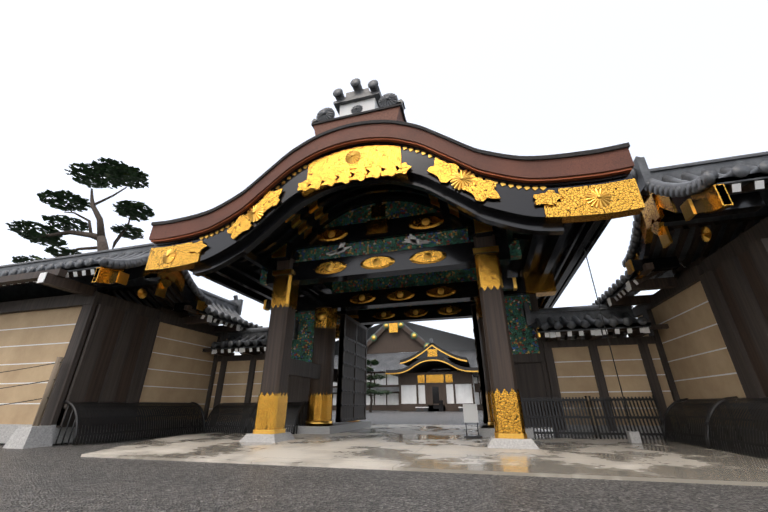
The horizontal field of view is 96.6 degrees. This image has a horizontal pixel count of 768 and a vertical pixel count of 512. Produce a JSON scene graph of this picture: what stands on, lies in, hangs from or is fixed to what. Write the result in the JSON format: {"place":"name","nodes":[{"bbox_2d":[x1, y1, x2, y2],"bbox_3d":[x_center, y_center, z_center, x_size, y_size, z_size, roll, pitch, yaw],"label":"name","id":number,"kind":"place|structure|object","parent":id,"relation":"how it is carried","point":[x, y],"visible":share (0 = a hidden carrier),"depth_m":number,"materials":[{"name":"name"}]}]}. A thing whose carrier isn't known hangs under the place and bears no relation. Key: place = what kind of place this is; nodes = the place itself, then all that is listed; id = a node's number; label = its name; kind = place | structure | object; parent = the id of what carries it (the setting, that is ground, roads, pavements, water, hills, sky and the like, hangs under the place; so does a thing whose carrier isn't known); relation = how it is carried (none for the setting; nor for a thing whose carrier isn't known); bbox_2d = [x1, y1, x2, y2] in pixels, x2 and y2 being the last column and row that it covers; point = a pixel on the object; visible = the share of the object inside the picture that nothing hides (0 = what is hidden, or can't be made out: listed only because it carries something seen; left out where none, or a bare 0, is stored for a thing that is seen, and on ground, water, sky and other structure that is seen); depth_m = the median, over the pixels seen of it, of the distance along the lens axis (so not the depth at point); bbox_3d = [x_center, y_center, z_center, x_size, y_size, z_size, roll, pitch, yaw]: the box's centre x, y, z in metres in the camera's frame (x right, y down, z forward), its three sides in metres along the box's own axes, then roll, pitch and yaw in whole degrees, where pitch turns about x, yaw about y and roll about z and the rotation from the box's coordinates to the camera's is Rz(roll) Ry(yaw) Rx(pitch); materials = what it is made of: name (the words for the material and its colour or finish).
{"place":"outdoors","nodes":[
{"label":"outdoors","id":0,"kind":"place"},
{"bbox_2d":[0,431,767,511],"bbox_3d":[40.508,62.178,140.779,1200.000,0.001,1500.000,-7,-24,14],"label":"gravel ground","id":1,"kind":"structure","parent":0,"point":[63,477],"depth_m":2.89,"materials":[{"name":"grey gravel"}]},
{"bbox_2d":[0,357,63,448],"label":"rope fence stakes","id":2,"kind":"object","parent":1,"relation":"on","point":[36,434],"visible":1,"depth_m":6.17,"materials":[{"name":"stone"}]},
{"bbox_2d":[5,157,154,262],"bbox_3d":[-16.866,1.518,18.916,10.093,13.777,5.285,-7,-24,14],"label":"old pine tree","id":3,"kind":"object","parent":1,"relation":"on","point":[114,173],"visible":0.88,"depth_m":19.20,"materials":[{"name":"green plant"}]},
{"bbox_2d":[0,217,767,451],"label":"tsuiji walls","id":4,"kind":"structure","parent":1,"relation":"on","point":[704,335],"depth_m":7.26,"materials":[{"name":"beige paint"}]},
{"bbox_2d":[0,151,767,354],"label":"tsuiji wall tile roofs","id":5,"kind":"structure","parent":4,"relation":"on","point":[743,179],"depth_m":7.01,"materials":[{"name":"grey tile"}]},
{"bbox_2d":[92,184,733,337],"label":"gold roof fittings","id":6,"kind":"object","parent":5,"relation":"attached to","point":[652,216],"visible":0.83,"depth_m":5.71,"materials":[{"name":"gold metal"}]},
{"bbox_2d":[81,424,767,486],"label":"stone pavement","id":7,"kind":"structure","parent":1,"relation":"on","point":[428,448],"depth_m":4.73,"materials":[{"name":"beige stone"}]},
{"bbox_2d":[239,197,559,448],"bbox_3d":[0.513,1.880,9.357,6.960,5.299,5.500,-7,-24,14],"label":"gate frame","id":8,"kind":"object","parent":7,"relation":"on","point":[301,368],"visible":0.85,"depth_m":8.03,"materials":[{"name":"black wood"}]},
{"bbox_2d":[149,120,634,308],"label":"gate roof","id":9,"kind":"structure","parent":8,"relation":"on","point":[594,165],"depth_m":6.65,"materials":[{"name":"brown wood"}]},
{"bbox_2d":[311,78,406,135],"bbox_3d":[0.500,-1.533,10.851,6.609,1.560,7.799,-28,-36,47],"label":"roof ridge ornament","id":10,"kind":"object","parent":9,"relation":"on","point":[359,103],"visible":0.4,"depth_m":7.25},
{"bbox_2d":[145,145,644,338],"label":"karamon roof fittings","id":11,"kind":"object","parent":9,"relation":"attached to","point":[511,212],"visible":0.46,"depth_m":6.67,"materials":[{"name":"gold metal"}]},
{"bbox_2d":[252,204,556,438],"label":"gold fittings","id":12,"kind":"object","parent":8,"relation":"attached to","point":[505,415],"visible":0.62,"depth_m":7.73,"materials":[{"name":"gold metal"}]},
{"bbox_2d":[335,304,488,423],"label":"gate doors","id":13,"kind":"structure","parent":8,"relation":"attached to","point":[351,384],"depth_m":10.22,"materials":[{"name":"black wood"}]},
{"bbox_2d":[55,396,767,459],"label":"inuyarai bamboo guards","id":14,"kind":"object","parent":7,"relation":"on","point":[706,429],"visible":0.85,"depth_m":6.55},
{"bbox_2d":[463,404,481,437],"bbox_3d":[1.869,3.523,7.325,0.340,0.650,0.220,-2,-24,3],"label":"notice sign","id":15,"kind":"object","parent":7,"relation":"on","point":[470,412],"visible":1,"depth_m":7.31,"materials":[{"name":"white metal"}]},
{"bbox_2d":[521,395,670,439],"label":"slat fence panels","id":16,"kind":"object","parent":7,"relation":"on","point":[620,417],"visible":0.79,"depth_m":7.11,"materials":[{"name":"black wood"}]},
{"bbox_2d":[584,249,641,442],"bbox_3d":[4.334,1.387,6.646,0.189,4.042,0.937,-12,-26,24],"label":"lightning cable","id":17,"kind":"object","parent":7,"relation":"on","point":[633,436],"visible":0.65,"depth_m":6.29,"materials":[{"name":"grey metal"}]},
{"bbox_2d":[0,0,767,369],"label":"sky","id":18,"kind":"structure","parent":0,"point":[201,97],"materials":[{"name":"white"}]},
{"bbox_2d":[332,410,482,424],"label":"courtyard gravel","id":19,"kind":"structure","parent":0,"point":[414,417],"depth_m":20.61,"materials":[{"name":"grey gravel"}]},
{"bbox_2d":[366,359,392,411],"bbox_3d":[-1.659,14.485,38.417,4.473,5.565,4.371,20,-31,-38],"label":"pine tree","id":20,"kind":"object","parent":19,"relation":"on","point":[370,384],"visible":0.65,"depth_m":38.30,"materials":[{"name":"green plant"}]},
{"bbox_2d":[332,322,481,411],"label":"palace building","id":21,"kind":"structure","parent":19,"relation":"on","point":[441,387],"depth_m":50.14,"materials":[{"name":"white paint"}]},
{"bbox_2d":[371,322,477,373],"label":"gold roof trim","id":22,"kind":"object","parent":21,"relation":"attached to","point":[392,327],"visible":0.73,"depth_m":43.69,"materials":[{"name":"gold metal"}]}
]}

